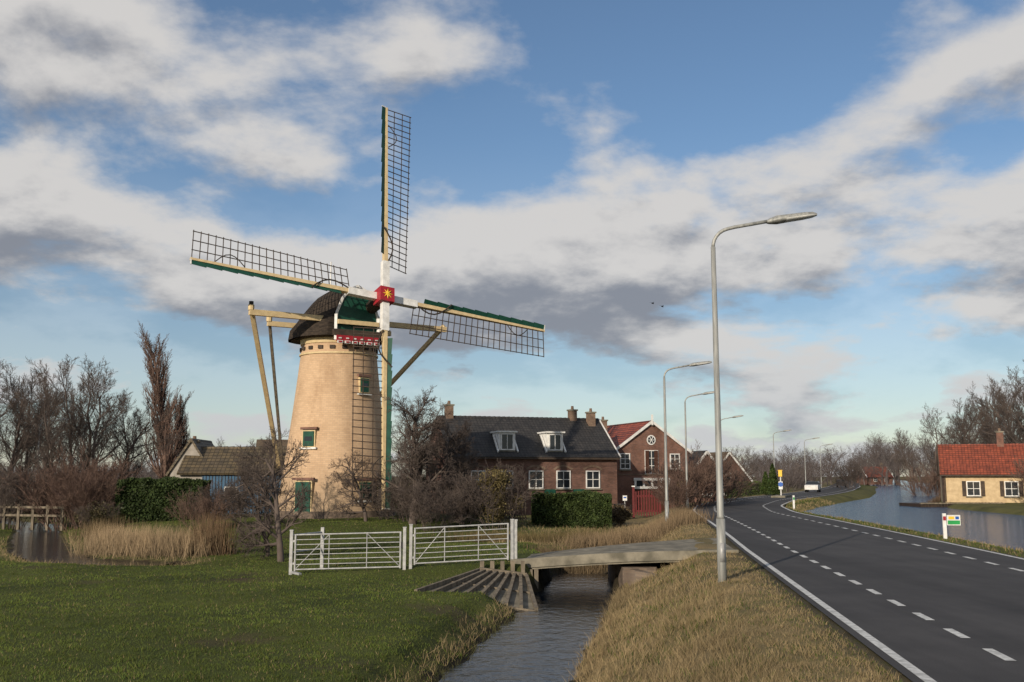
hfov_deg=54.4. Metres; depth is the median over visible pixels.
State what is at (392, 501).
bare shrub
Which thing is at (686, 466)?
street lamp
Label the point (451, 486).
leafy shrub
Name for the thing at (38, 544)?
ditch water
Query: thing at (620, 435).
roof
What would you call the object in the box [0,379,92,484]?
bare tree
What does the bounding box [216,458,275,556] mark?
pollard tree
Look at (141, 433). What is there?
bare tree
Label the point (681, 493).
bare shrub
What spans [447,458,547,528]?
leafy shrub
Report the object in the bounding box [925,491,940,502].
reed bed
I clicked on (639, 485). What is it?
windows
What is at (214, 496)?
bare shrub
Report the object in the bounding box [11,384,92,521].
bare tree
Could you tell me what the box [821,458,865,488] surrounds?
bare shrub
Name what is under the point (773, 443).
street lamp
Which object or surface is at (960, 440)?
bare tree
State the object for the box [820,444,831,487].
street lamp
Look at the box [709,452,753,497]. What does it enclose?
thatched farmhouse
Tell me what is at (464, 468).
pollard tree
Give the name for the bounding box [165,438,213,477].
gable
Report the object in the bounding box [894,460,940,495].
bare shrub
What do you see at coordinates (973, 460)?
roof
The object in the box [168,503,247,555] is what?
reed bed
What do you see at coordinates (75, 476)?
bare shrub
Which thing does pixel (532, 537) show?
reed bed
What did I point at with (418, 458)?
pollard tree
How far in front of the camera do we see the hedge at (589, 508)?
55.30 m
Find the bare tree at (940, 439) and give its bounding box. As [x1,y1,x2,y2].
[903,403,958,495]
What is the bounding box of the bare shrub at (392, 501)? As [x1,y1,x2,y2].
[366,473,440,521]
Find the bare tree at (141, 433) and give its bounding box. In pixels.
[77,397,183,511]
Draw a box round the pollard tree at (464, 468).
[399,414,486,518]
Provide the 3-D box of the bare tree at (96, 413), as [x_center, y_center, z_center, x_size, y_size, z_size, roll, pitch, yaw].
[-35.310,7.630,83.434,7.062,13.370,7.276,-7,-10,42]
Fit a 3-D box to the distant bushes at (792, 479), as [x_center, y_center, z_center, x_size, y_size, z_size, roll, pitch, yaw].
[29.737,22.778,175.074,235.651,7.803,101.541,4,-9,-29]
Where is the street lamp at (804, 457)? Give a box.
[804,437,819,483]
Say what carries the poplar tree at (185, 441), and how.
on the ground at (860, 493)
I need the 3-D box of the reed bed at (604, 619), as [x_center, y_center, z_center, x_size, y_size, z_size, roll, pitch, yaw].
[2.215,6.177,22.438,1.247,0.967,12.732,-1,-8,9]
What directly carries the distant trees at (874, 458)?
on the ground at (860, 493)
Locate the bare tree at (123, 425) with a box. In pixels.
[94,391,161,477]
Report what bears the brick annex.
on the ground at (860, 493)
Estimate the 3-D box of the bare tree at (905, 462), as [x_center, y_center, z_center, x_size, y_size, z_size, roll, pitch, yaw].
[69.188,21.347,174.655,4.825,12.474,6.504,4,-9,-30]
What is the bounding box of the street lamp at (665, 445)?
[663,361,711,520]
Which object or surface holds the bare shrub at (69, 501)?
on the ground at (860, 493)
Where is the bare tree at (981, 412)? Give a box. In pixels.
[964,385,1022,443]
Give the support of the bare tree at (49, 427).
on the ground at (860, 493)
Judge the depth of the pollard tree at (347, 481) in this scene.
53.70 m
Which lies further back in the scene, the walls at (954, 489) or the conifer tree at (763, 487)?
the conifer tree at (763, 487)
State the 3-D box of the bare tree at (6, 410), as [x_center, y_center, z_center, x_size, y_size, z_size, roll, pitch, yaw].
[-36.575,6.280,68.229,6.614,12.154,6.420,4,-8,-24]
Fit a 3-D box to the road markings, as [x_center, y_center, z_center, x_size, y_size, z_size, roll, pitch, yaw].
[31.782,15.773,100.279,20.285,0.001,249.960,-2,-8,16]
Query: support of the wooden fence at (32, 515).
on the ground at (860, 493)
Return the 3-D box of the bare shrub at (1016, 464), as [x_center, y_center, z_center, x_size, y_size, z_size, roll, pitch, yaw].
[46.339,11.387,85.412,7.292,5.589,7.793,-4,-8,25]
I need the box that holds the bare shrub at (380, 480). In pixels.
[355,472,429,519]
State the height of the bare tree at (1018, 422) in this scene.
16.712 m
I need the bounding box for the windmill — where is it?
[190,105,544,518]
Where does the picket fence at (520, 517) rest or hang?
on the ground at (860, 493)
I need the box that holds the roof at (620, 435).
[607,420,691,453]
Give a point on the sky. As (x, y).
(576, 166)
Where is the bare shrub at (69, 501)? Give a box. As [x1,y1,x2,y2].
[39,461,125,530]
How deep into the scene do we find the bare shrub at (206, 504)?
47.77 m
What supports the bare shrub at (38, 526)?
on the ground at (860, 493)
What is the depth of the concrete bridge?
29.48 m
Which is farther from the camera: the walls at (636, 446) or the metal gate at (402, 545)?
the walls at (636, 446)
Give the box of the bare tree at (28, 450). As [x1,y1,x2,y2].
[0,370,58,513]
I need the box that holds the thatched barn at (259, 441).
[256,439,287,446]
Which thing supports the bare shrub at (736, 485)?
on the ground at (860, 493)
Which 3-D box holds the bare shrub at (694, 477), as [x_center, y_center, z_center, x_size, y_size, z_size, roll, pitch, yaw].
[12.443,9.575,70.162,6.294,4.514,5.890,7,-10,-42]
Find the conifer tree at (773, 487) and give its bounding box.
[765,463,779,495]
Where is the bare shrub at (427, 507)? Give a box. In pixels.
[391,479,472,531]
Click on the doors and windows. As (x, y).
(309, 435)
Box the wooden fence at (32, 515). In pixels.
[0,504,65,530]
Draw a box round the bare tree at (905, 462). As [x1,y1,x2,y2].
[891,428,920,491]
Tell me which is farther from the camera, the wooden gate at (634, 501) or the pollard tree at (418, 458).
the wooden gate at (634, 501)
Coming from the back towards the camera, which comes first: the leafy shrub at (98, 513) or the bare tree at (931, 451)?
the bare tree at (931, 451)
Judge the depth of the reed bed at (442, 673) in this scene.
19.26 m
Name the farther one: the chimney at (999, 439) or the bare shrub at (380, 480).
the chimney at (999, 439)
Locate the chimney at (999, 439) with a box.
[995,428,1003,446]
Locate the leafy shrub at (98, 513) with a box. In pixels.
[69,500,123,527]
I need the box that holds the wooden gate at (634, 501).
[631,486,660,517]
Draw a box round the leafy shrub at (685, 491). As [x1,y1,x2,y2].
[662,475,702,507]
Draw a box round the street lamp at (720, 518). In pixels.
[711,212,816,581]
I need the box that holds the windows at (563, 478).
[470,459,615,498]
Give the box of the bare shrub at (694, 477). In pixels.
[641,445,732,507]
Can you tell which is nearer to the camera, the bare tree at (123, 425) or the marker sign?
the marker sign
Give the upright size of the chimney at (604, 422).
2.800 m
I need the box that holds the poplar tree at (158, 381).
[135,321,187,478]
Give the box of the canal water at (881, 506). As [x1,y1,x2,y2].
[804,480,1023,550]
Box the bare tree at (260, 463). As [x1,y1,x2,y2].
[234,435,281,521]
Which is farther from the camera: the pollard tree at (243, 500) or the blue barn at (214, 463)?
the blue barn at (214, 463)
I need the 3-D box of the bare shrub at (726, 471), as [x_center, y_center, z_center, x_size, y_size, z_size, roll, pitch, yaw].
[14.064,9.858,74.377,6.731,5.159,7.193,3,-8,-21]
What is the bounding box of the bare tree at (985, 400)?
[932,396,1015,451]
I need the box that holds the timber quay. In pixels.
[899,502,1004,506]
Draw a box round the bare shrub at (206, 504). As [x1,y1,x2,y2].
[164,479,239,529]
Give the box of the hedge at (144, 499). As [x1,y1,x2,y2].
[114,476,211,523]
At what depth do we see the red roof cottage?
288.27 m
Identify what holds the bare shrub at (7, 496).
on the ground at (860, 493)
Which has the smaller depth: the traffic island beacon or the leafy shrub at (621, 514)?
the leafy shrub at (621, 514)
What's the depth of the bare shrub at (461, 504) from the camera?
51.32 m
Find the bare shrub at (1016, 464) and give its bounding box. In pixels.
[1007,455,1023,488]
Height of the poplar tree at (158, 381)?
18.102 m
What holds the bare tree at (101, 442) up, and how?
on the ground at (860, 493)
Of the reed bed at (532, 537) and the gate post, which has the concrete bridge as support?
the gate post
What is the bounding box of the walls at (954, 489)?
[940,476,1023,502]
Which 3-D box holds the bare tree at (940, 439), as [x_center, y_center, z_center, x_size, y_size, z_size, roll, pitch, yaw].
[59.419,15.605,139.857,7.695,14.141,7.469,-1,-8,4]
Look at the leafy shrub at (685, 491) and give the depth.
69.17 m
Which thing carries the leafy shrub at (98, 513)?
on the ground at (860, 493)
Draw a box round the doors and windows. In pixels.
[292,374,381,512]
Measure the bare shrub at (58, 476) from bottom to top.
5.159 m
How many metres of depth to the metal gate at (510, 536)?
29.82 m
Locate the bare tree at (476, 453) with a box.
[436,429,479,479]
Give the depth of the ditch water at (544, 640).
20.97 m
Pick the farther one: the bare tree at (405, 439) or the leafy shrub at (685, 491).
the bare tree at (405, 439)
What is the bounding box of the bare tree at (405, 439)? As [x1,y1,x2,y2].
[391,401,434,484]
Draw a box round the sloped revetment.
[414,561,537,610]
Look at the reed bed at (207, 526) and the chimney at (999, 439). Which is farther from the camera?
the chimney at (999, 439)
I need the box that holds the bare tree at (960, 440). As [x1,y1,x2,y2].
[946,398,978,443]
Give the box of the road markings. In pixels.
[693,486,1023,681]
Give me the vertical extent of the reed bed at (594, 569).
1.720 m
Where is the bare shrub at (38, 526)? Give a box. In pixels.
[0,469,70,527]
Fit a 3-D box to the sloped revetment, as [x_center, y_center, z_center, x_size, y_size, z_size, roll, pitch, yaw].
[-0.914,6.832,27.293,3.158,1.248,3.995,0,-8,0]
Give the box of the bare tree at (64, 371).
[25,354,112,474]
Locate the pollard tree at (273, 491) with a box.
[231,426,314,561]
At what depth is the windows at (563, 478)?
77.66 m
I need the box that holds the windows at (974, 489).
[941,476,1023,501]
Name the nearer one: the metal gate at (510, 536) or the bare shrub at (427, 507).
the metal gate at (510, 536)
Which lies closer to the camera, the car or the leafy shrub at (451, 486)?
the leafy shrub at (451, 486)
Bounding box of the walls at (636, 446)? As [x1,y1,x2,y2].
[617,424,688,511]
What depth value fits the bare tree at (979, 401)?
125.53 m
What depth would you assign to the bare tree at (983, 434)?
131.12 m
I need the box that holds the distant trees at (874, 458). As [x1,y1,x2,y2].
[2,432,1022,486]
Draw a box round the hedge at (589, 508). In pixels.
[531,490,612,528]
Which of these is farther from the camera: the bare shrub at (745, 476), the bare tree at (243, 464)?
the bare shrub at (745, 476)
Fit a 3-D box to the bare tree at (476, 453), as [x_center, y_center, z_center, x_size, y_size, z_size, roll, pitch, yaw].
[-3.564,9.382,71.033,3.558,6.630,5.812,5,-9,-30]
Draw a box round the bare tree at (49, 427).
[8,376,87,511]
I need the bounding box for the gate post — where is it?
[514,519,517,558]
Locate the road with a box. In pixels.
[692,479,1023,681]
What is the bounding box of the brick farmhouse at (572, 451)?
[426,401,620,514]
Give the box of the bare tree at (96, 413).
[58,356,139,473]
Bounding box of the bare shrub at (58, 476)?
[0,440,135,531]
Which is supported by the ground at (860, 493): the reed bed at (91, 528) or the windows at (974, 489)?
the reed bed at (91, 528)
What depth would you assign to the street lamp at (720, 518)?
21.65 m
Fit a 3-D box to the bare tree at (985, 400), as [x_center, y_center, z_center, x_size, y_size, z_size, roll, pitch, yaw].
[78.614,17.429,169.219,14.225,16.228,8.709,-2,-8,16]
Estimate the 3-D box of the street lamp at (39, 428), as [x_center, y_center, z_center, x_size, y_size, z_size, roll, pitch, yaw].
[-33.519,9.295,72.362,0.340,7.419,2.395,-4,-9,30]
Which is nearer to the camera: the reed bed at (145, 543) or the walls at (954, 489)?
the reed bed at (145, 543)
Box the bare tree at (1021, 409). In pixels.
[997,381,1023,441]
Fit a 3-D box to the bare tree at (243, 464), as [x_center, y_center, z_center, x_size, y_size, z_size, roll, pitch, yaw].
[-12.912,7.427,48.236,1.338,3.459,1.804,6,-10,-38]
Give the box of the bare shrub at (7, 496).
[0,458,71,529]
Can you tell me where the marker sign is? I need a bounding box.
[942,513,960,538]
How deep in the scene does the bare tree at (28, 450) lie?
72.30 m
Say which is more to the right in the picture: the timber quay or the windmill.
the timber quay
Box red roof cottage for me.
[855,464,893,484]
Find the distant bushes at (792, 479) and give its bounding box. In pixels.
[0,454,936,492]
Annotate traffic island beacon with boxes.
[771,470,790,497]
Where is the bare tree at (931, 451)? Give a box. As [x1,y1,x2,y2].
[912,396,1007,459]
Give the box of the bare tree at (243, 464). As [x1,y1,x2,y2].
[233,460,256,527]
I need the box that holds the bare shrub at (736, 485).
[723,468,754,500]
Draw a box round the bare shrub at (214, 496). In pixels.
[182,476,256,528]
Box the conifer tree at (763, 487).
[760,471,767,494]
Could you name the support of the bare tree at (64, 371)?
on the ground at (860, 493)
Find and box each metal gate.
[289,527,406,574]
[409,519,513,568]
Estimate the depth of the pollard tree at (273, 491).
35.07 m
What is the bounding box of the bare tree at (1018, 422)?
[983,360,1023,443]
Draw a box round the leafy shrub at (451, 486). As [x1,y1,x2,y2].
[432,475,488,521]
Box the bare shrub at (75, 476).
[8,439,144,527]
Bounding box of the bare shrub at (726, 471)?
[649,442,742,505]
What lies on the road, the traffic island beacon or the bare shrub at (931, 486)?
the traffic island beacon
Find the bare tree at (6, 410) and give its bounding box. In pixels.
[0,359,30,464]
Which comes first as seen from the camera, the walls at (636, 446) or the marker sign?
the marker sign
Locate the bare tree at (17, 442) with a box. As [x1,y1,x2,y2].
[0,361,65,519]
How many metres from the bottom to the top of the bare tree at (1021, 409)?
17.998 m
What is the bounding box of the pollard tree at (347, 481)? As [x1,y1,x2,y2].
[325,449,379,520]
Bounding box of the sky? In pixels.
[0,0,1023,476]
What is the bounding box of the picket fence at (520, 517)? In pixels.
[471,502,526,519]
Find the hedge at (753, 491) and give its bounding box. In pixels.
[726,480,761,497]
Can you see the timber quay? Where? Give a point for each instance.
(934, 504)
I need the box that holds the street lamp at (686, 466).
[684,391,713,507]
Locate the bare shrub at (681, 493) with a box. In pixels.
[648,474,702,509]
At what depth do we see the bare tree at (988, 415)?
162.44 m
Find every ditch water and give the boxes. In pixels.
[0,520,171,565]
[439,574,616,681]
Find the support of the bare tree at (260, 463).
on the ground at (860, 493)
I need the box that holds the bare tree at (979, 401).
[951,378,1023,443]
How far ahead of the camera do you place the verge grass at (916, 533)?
42.96 m
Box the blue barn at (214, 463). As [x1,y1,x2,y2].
[177,436,286,513]
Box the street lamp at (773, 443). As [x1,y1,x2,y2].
[773,429,790,466]
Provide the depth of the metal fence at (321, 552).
30.96 m
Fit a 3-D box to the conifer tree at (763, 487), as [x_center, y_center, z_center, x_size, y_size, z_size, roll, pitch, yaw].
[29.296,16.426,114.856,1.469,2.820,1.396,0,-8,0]
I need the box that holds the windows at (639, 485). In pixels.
[617,414,684,510]
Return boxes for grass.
[785,497,1023,556]
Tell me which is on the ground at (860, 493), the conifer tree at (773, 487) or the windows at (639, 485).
the conifer tree at (773, 487)
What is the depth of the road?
20.48 m
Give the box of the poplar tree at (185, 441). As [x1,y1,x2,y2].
[174,392,192,456]
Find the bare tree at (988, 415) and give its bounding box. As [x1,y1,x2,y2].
[974,392,1010,443]
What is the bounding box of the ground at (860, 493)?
[0,477,1023,681]
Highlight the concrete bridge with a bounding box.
[510,538,738,587]
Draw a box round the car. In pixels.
[804,481,820,491]
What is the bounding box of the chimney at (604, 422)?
[601,417,607,430]
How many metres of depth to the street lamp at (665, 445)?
47.98 m
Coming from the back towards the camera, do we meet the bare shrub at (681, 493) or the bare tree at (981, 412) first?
the bare tree at (981, 412)
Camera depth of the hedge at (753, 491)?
116.92 m
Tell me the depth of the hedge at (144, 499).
55.41 m
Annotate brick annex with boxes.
[688,450,725,501]
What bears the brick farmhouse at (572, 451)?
on the ground at (860, 493)
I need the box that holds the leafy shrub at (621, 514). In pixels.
[612,503,634,525]
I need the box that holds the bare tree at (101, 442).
[51,353,136,479]
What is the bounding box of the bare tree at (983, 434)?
[978,374,1023,443]
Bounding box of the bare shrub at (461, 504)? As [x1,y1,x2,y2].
[412,472,499,526]
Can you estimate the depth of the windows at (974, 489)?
92.61 m
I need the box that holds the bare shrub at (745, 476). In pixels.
[677,450,761,503]
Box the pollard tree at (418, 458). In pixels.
[368,385,457,523]
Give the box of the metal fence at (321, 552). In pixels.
[289,527,324,574]
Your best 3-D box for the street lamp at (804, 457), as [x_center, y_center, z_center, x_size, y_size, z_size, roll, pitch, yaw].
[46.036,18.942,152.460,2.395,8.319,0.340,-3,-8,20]
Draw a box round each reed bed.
[55,514,135,546]
[64,519,237,561]
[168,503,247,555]
[392,609,520,681]
[423,526,630,544]
[523,539,625,573]
[538,505,716,549]
[554,578,637,681]
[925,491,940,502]
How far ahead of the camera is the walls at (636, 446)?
84.15 m
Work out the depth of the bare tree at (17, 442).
70.34 m

